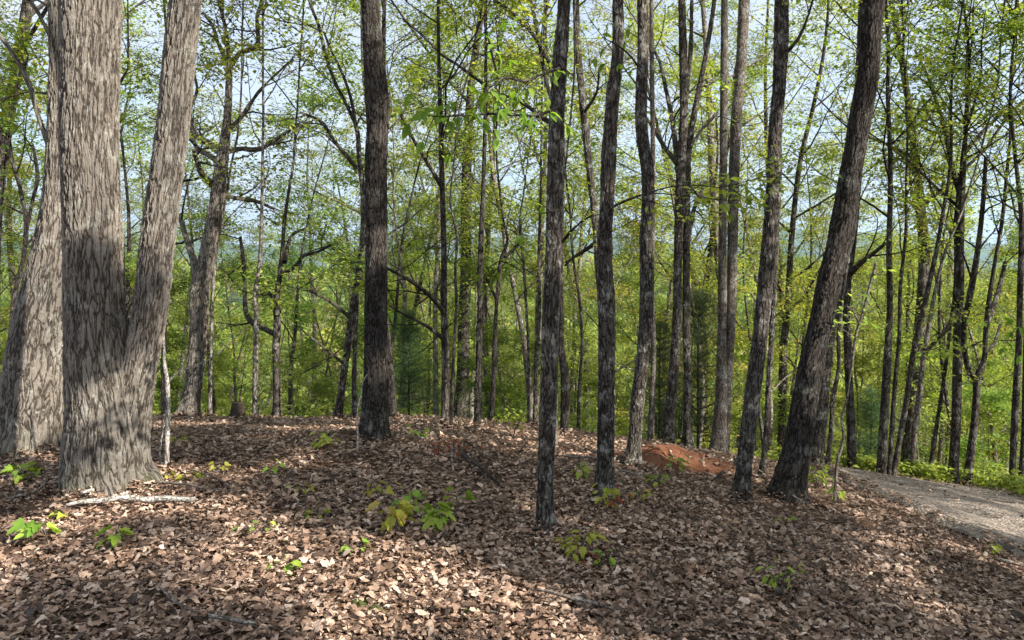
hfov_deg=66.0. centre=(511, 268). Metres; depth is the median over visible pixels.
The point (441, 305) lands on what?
maple tree
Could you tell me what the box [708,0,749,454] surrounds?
hickory tree
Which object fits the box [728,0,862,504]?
maple tree
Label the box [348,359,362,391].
understory sapling
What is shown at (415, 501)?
maple seedling
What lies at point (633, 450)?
maple tree
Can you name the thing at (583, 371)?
slope tree
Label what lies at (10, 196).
tree
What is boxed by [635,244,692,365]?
slope tree
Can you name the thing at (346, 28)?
slope tree
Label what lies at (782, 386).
slope tree
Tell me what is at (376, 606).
moss patch
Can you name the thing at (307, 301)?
tree
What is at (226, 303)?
tree
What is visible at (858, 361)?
understory sapling
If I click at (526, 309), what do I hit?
young maple
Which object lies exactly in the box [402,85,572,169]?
leafy branch
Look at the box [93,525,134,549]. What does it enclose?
maple seedling
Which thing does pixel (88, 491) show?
fallen branch
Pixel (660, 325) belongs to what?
pine sapling
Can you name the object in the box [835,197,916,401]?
slope tree
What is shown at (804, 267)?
slope tree
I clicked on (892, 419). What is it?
locust tree
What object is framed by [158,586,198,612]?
fallen branch
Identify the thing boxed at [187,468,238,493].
fallen branch
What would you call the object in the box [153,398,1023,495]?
ground cover
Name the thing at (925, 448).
understory sapling
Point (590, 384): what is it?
understory sapling
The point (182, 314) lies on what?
slope tree
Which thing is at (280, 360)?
slope tree
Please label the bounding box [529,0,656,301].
maple tree
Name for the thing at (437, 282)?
tree
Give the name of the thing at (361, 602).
moss patch
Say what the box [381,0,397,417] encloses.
hickory tree
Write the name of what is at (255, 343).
young maple
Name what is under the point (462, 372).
slope tree
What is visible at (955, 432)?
maple tree
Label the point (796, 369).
slope tree
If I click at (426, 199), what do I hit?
slope tree
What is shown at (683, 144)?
maple tree
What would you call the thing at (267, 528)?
oak seedling
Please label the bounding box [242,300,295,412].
slope tree
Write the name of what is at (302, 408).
understory sapling
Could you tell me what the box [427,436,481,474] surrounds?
red seedling
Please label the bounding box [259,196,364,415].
tree
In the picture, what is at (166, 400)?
bare sapling
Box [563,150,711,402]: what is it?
tree
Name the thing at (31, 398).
oak tree
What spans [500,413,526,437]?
oak seedling
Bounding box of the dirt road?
[810,463,1023,557]
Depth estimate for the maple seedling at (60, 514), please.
4.98 m
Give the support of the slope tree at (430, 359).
on the ground at (702, 504)
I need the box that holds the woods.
[0,251,1023,469]
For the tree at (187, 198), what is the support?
on the ground at (702, 504)
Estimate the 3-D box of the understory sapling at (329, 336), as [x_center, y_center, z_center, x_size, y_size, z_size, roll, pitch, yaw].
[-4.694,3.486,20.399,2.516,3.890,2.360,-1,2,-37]
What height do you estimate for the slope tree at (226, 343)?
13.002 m
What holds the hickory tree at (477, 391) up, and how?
on the ground at (702, 504)
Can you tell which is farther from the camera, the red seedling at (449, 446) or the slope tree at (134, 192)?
the slope tree at (134, 192)
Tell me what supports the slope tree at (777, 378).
on the ground at (702, 504)
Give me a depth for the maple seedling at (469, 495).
5.21 m
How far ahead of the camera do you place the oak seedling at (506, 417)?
9.51 m
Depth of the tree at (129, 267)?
14.51 m
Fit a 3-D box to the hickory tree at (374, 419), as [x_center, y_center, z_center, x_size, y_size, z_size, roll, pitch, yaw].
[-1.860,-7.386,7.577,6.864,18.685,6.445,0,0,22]
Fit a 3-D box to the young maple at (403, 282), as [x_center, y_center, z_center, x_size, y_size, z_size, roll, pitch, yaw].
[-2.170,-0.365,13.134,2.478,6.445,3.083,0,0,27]
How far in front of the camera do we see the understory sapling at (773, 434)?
27.16 m
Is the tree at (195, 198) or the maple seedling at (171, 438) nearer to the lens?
the maple seedling at (171, 438)
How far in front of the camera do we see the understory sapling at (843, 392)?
24.03 m
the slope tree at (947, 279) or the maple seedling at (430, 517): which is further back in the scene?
the slope tree at (947, 279)
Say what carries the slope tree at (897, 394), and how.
on the ground at (702, 504)
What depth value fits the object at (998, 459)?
28.00 m
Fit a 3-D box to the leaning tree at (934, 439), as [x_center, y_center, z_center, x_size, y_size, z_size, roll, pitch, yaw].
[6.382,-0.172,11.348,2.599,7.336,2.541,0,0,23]
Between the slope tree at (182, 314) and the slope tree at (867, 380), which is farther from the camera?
the slope tree at (182, 314)
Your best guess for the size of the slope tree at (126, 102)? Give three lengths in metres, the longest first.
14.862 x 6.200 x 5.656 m
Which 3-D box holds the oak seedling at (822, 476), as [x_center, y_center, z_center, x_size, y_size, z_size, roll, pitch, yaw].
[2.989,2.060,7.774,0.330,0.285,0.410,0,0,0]
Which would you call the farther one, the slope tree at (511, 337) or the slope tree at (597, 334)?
the slope tree at (597, 334)
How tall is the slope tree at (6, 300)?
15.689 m
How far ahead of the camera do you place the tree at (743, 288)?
15.65 m
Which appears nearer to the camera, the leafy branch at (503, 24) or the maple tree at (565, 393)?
the leafy branch at (503, 24)
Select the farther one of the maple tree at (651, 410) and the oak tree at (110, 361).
the maple tree at (651, 410)
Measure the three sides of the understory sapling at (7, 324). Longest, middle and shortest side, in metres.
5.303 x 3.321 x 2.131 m
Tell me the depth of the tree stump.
10.28 m
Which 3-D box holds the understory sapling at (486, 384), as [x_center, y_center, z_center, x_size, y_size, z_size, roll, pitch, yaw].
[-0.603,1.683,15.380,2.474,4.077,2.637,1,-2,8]
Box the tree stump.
[229,393,245,419]
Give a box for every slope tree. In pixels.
[0,0,47,294]
[0,0,132,268]
[0,0,225,325]
[0,198,39,319]
[2,9,221,276]
[120,142,181,265]
[122,111,206,325]
[122,207,184,299]
[156,251,222,404]
[157,234,231,393]
[166,219,242,416]
[203,283,252,408]
[216,252,322,415]
[221,307,263,401]
[232,0,500,283]
[236,251,325,409]
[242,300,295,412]
[243,64,363,410]
[251,211,344,406]
[266,123,390,409]
[291,0,489,257]
[312,57,525,409]
[350,81,495,415]
[386,0,541,417]
[394,222,476,414]
[400,0,583,418]
[411,278,456,413]
[418,0,610,423]
[426,134,544,419]
[449,264,524,377]
[458,231,542,407]
[462,40,626,429]
[477,20,648,416]
[482,288,539,411]
[533,256,616,399]
[544,0,826,448]
[559,299,597,423]
[565,287,638,388]
[567,0,822,382]
[571,0,791,443]
[615,268,667,431]
[629,249,714,419]
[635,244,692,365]
[639,113,797,375]
[660,233,740,441]
[693,0,961,451]
[703,0,897,406]
[736,128,905,402]
[738,304,809,399]
[764,284,806,400]
[765,0,1023,471]
[772,307,845,418]
[776,92,933,412]
[776,204,892,447]
[802,221,925,453]
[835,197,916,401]
[840,106,1016,406]
[858,297,944,438]
[870,62,1022,463]
[870,263,974,427]
[936,328,1009,432]
[939,190,1023,469]
[941,60,1023,239]
[960,366,1021,464]
[964,246,1021,393]
[965,167,1023,332]
[969,278,1015,351]
[975,264,1023,389]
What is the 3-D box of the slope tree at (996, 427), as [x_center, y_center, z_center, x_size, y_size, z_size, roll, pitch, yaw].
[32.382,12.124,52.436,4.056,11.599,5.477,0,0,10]
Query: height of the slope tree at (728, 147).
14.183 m
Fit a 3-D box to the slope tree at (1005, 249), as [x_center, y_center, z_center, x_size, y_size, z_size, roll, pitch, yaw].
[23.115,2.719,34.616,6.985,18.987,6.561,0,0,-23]
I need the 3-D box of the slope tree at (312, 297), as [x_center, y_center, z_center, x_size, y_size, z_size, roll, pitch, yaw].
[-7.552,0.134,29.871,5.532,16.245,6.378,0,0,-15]
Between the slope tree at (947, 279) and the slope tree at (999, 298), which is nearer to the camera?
the slope tree at (947, 279)
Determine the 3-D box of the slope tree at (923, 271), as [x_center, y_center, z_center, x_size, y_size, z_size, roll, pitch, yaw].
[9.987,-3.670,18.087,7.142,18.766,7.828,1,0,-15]
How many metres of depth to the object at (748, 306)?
30.09 m
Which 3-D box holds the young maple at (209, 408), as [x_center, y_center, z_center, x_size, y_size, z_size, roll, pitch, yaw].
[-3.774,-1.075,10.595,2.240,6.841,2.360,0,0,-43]
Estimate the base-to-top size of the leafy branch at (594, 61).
0.322 m
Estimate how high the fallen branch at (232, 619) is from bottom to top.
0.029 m
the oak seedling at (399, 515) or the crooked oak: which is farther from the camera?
the crooked oak
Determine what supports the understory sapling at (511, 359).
on the ground at (702, 504)
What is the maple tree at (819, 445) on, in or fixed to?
on the ground at (702, 504)
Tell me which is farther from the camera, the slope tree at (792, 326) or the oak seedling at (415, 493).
the slope tree at (792, 326)
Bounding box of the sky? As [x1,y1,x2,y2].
[0,0,1023,249]
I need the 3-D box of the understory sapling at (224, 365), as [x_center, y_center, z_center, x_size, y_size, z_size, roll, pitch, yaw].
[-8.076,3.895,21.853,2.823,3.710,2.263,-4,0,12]
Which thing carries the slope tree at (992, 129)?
on the ground at (702, 504)
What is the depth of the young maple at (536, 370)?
11.00 m
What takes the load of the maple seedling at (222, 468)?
on the ground at (702, 504)
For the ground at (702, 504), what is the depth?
5.46 m
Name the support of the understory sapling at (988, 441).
on the ground at (702, 504)
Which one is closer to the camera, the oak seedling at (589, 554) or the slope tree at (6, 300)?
the oak seedling at (589, 554)
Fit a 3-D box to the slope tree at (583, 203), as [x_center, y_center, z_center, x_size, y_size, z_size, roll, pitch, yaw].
[2.569,-0.577,28.592,5.903,17.540,7.113,0,0,30]
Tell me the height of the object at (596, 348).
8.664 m
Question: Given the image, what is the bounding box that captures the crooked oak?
[0,0,134,326]
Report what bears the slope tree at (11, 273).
on the ground at (702, 504)
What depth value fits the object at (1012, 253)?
20.03 m
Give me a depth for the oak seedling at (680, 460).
7.31 m
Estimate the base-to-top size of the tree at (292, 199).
7.755 m
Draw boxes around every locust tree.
[760,0,1020,473]
[762,0,968,468]
[824,0,1006,474]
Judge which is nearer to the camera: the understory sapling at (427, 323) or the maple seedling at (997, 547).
the maple seedling at (997, 547)
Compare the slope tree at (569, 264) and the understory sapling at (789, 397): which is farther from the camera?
the slope tree at (569, 264)
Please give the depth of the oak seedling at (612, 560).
4.64 m
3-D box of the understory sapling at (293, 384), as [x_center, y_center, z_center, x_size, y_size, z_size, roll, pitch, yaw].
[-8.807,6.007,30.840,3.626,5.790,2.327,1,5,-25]
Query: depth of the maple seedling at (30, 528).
4.58 m
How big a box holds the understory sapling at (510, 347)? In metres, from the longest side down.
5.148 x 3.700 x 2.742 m
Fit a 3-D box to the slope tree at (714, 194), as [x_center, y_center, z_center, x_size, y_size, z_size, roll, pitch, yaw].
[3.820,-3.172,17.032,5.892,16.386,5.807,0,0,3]
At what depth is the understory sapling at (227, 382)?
26.02 m
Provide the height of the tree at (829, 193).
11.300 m
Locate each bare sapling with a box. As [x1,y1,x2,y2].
[158,326,247,476]
[356,375,366,458]
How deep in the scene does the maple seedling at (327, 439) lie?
6.90 m
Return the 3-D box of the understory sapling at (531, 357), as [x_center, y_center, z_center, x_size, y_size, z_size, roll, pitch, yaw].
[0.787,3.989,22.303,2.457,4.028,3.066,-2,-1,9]
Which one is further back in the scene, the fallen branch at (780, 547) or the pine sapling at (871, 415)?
the pine sapling at (871, 415)
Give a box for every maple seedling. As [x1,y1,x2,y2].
[0,461,42,484]
[6,518,61,539]
[49,509,67,518]
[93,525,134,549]
[160,469,176,480]
[170,431,187,449]
[175,470,203,481]
[208,461,230,470]
[262,459,286,476]
[303,507,330,518]
[309,431,341,448]
[340,538,370,553]
[402,490,428,505]
[406,424,428,443]
[420,501,456,532]
[443,487,476,518]
[571,462,595,482]
[774,516,796,524]
[825,487,845,502]
[982,542,1002,554]
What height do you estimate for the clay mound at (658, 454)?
0.378 m
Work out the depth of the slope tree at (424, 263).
23.55 m
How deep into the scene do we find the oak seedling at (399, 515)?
4.75 m
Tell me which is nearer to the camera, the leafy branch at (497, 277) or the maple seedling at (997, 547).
the leafy branch at (497, 277)
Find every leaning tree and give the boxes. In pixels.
[818,0,1023,475]
[853,0,1023,475]
[862,0,1023,464]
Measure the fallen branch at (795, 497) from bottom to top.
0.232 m
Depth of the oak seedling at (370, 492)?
5.50 m
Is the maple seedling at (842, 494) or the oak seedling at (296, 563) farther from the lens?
the maple seedling at (842, 494)
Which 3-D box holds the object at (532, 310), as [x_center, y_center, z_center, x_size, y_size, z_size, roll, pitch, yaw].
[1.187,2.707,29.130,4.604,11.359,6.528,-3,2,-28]
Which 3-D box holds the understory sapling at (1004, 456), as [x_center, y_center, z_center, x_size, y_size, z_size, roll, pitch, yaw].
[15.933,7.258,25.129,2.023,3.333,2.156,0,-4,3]
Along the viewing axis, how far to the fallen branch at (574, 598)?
3.93 m
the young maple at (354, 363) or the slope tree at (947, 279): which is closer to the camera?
the young maple at (354, 363)
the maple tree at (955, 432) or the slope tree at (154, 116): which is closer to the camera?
the maple tree at (955, 432)
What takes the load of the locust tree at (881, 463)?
on the ground at (702, 504)
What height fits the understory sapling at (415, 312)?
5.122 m
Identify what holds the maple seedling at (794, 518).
on the ground at (702, 504)
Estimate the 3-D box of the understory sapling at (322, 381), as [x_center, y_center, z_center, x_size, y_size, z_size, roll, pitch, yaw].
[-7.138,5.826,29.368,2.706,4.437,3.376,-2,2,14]
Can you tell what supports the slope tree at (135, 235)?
on the ground at (702, 504)
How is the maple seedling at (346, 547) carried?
on the ground at (702, 504)
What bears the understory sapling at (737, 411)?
on the ground at (702, 504)
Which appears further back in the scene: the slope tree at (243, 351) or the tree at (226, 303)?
the slope tree at (243, 351)
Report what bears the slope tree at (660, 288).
on the ground at (702, 504)
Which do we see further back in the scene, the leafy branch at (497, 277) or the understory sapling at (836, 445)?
the understory sapling at (836, 445)
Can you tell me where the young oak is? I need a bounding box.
[396,0,578,420]
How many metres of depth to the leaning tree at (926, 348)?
11.33 m
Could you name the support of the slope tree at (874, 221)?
on the ground at (702, 504)
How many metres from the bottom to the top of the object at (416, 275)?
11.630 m
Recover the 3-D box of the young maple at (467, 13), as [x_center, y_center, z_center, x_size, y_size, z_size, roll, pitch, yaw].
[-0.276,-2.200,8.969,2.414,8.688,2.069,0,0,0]
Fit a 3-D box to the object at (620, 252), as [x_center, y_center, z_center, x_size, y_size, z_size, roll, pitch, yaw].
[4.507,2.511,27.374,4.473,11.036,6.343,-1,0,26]
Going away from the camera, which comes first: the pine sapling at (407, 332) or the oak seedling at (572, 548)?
the oak seedling at (572, 548)
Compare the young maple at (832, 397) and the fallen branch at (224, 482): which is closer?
the fallen branch at (224, 482)
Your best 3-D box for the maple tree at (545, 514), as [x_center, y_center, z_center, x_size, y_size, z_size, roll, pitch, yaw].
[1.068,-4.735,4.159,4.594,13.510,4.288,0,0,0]
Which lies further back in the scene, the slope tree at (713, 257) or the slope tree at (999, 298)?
the slope tree at (999, 298)
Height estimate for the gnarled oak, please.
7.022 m
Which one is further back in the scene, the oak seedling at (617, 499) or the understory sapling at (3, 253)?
the understory sapling at (3, 253)
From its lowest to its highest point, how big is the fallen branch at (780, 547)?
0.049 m
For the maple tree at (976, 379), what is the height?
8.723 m
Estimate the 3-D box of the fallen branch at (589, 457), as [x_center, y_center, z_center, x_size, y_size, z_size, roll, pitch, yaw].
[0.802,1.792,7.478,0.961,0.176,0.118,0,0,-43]
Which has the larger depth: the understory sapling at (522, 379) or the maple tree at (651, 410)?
the understory sapling at (522, 379)
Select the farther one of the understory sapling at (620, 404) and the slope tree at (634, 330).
the slope tree at (634, 330)
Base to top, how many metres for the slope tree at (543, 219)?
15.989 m
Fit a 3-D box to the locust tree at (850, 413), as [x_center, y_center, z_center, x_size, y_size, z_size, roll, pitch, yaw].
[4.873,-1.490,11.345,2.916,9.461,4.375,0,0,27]
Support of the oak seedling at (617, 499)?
on the ground at (702, 504)
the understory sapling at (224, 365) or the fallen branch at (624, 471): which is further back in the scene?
the understory sapling at (224, 365)
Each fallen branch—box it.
[7,476,50,499]
[66,494,195,505]
[81,488,94,494]
[151,469,235,490]
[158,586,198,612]
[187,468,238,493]
[208,614,258,625]
[459,450,500,484]
[493,564,504,567]
[537,588,614,610]
[557,455,619,458]
[614,470,653,478]
[711,458,736,481]
[767,544,795,554]
[792,494,804,502]
[994,557,1023,566]
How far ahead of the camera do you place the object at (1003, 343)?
25.86 m
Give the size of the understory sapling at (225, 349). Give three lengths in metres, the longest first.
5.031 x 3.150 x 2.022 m
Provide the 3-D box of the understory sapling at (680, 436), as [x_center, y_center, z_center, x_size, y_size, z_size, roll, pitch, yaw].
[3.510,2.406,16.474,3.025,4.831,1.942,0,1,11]
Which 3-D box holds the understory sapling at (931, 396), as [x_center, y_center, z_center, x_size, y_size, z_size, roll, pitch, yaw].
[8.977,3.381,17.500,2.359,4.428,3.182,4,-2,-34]
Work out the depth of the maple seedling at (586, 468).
6.44 m
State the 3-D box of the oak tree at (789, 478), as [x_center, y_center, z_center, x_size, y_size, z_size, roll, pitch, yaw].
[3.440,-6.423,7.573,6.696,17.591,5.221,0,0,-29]
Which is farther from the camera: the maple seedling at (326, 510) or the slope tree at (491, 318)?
the slope tree at (491, 318)
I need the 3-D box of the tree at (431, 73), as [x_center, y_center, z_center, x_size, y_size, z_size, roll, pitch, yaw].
[-1.525,-0.866,13.931,4.027,7.932,3.922,0,0,-2]
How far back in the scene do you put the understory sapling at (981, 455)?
26.33 m
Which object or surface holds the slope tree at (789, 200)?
on the ground at (702, 504)
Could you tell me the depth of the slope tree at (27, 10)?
16.38 m
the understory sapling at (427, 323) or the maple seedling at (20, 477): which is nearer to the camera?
the maple seedling at (20, 477)
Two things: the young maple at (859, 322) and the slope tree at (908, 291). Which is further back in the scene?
the slope tree at (908, 291)
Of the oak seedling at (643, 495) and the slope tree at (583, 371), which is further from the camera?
the slope tree at (583, 371)
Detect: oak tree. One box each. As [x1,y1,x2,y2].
[0,0,63,459]
[57,0,201,501]
[147,0,364,418]
[764,0,884,504]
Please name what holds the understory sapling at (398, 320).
on the ground at (702, 504)
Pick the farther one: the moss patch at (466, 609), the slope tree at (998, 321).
the slope tree at (998, 321)
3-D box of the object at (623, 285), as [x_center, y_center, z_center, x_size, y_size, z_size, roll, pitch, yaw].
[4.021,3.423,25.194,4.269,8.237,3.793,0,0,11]
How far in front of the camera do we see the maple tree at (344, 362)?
9.90 m
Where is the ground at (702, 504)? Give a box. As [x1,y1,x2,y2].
[0,228,1023,639]
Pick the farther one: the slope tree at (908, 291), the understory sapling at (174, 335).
the slope tree at (908, 291)
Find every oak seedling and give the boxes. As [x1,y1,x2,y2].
[231,520,276,540]
[265,553,301,575]
[284,483,315,497]
[364,480,401,496]
[364,485,417,531]
[390,489,423,516]
[493,406,523,428]
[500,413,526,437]
[554,529,608,563]
[572,551,598,567]
[590,483,620,508]
[592,549,615,566]
[606,484,633,512]
[631,488,651,502]
[644,474,669,487]
[664,454,691,478]
[754,559,805,599]
[808,460,833,488]
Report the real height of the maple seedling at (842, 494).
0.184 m
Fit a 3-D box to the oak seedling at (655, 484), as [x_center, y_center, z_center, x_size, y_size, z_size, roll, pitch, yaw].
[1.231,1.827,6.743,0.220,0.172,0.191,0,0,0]
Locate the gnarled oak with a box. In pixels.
[127,0,353,416]
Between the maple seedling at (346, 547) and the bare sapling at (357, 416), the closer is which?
the maple seedling at (346, 547)
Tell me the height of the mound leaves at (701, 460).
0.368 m
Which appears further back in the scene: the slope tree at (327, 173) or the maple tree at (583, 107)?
the slope tree at (327, 173)
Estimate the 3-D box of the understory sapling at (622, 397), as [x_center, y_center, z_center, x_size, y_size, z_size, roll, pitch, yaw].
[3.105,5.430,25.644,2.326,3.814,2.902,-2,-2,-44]
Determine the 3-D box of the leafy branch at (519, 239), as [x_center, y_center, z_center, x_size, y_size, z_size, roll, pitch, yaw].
[0.102,-0.255,4.510,0.278,0.276,0.190,0,0,-31]
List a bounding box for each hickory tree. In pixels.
[353,0,392,444]
[358,0,571,427]
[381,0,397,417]
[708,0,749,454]
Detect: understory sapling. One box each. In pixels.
[0,194,135,413]
[0,245,17,372]
[0,331,7,365]
[125,267,216,413]
[154,303,232,415]
[183,343,244,415]
[203,376,242,413]
[205,315,289,414]
[262,350,320,416]
[280,398,308,413]
[295,368,346,411]
[296,328,363,416]
[333,309,427,415]
[348,273,449,414]
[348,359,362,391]
[391,299,473,418]
[396,372,440,415]
[415,249,540,421]
[470,329,524,415]
[495,329,541,422]
[497,344,539,419]
[506,365,539,420]
[511,341,578,424]
[539,388,569,411]
[569,371,616,430]
[576,405,596,428]
[582,336,642,436]
[582,381,644,437]
[615,268,745,451]
[616,415,645,433]
[707,317,826,455]
[730,388,763,451]
[756,424,777,455]
[758,390,791,457]
[826,329,925,468]
[826,423,861,449]
[827,430,845,464]
[830,383,900,464]
[840,320,950,466]
[916,438,945,460]
[922,349,1007,472]
[934,376,1019,479]
[941,380,1021,473]
[943,400,1004,466]
[960,434,999,469]
[984,444,1017,471]
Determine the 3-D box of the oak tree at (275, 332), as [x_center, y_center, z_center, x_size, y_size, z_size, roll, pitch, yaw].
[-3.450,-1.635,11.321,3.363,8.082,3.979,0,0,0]
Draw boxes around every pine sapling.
[362,305,454,414]
[616,313,701,437]
[645,281,745,447]
[832,385,907,467]
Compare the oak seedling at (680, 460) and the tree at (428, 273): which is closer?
the oak seedling at (680, 460)
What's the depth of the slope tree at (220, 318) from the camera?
36.37 m
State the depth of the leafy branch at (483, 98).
4.21 m
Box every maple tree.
[215,0,479,419]
[309,0,605,424]
[468,0,685,435]
[529,0,570,541]
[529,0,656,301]
[548,0,661,442]
[587,0,841,502]
[590,0,760,448]
[616,0,654,470]
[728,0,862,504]
[757,218,779,479]
[795,0,859,463]
[834,0,1023,483]
[879,0,1023,488]
[883,0,1023,485]
[906,0,1023,486]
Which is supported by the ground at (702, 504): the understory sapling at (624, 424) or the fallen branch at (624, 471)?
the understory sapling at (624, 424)
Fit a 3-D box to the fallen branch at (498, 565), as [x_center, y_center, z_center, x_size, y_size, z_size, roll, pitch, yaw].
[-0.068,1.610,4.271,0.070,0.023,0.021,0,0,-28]
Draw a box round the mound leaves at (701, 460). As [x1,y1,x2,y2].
[588,442,767,480]
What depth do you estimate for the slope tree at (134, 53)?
22.86 m
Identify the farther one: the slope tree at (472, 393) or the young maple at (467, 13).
the slope tree at (472, 393)
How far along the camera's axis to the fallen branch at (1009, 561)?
5.75 m
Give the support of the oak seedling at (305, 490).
on the ground at (702, 504)
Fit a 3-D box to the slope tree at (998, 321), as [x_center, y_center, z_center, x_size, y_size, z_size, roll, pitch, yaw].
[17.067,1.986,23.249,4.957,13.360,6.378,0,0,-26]
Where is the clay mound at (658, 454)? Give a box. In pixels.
[614,444,755,479]
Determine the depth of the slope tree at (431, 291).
38.77 m
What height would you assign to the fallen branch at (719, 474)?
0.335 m
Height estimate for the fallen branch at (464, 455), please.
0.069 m
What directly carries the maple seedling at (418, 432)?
on the ground at (702, 504)
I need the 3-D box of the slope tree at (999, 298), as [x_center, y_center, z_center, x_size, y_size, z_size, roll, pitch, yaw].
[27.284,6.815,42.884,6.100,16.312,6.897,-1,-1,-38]
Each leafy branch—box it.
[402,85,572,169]
[449,65,564,121]
[460,0,520,77]
[474,250,533,303]
[508,201,558,246]
[592,23,643,76]
[999,318,1023,364]
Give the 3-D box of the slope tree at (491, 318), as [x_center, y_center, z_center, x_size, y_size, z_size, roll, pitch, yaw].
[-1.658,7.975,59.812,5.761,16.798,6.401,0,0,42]
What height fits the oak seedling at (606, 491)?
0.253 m
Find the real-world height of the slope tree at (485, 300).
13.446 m
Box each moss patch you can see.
[350,599,369,608]
[369,604,389,615]
[459,606,481,617]
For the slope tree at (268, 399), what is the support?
on the ground at (702, 504)
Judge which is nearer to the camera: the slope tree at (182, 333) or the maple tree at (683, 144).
the maple tree at (683, 144)
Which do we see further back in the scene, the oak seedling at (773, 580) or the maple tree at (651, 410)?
the maple tree at (651, 410)
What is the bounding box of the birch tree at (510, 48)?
[486,0,624,449]
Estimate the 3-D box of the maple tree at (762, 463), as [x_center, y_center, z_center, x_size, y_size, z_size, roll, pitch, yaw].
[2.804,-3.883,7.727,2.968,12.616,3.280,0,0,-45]
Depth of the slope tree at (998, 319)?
30.16 m
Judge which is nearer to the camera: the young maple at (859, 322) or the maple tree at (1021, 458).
the young maple at (859, 322)
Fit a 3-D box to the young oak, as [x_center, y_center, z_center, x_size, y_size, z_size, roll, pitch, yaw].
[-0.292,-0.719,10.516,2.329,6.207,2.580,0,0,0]
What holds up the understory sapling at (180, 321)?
on the ground at (702, 504)
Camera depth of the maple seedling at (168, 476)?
5.87 m
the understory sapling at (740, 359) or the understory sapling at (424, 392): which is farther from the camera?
the understory sapling at (424, 392)
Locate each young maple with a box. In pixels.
[120,0,254,414]
[188,0,338,416]
[192,0,360,417]
[247,0,490,416]
[302,58,467,413]
[428,0,606,426]
[431,0,554,427]
[445,0,622,422]
[475,0,650,430]
[764,0,930,472]
[828,259,900,504]
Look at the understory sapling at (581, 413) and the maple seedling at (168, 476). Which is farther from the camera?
the understory sapling at (581, 413)
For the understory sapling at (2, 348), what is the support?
on the ground at (702, 504)
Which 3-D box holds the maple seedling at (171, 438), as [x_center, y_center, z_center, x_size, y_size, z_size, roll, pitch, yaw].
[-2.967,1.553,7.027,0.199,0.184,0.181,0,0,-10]
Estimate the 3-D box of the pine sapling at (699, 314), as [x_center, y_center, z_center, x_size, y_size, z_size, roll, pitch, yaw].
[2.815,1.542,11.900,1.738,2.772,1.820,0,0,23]
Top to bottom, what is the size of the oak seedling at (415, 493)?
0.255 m

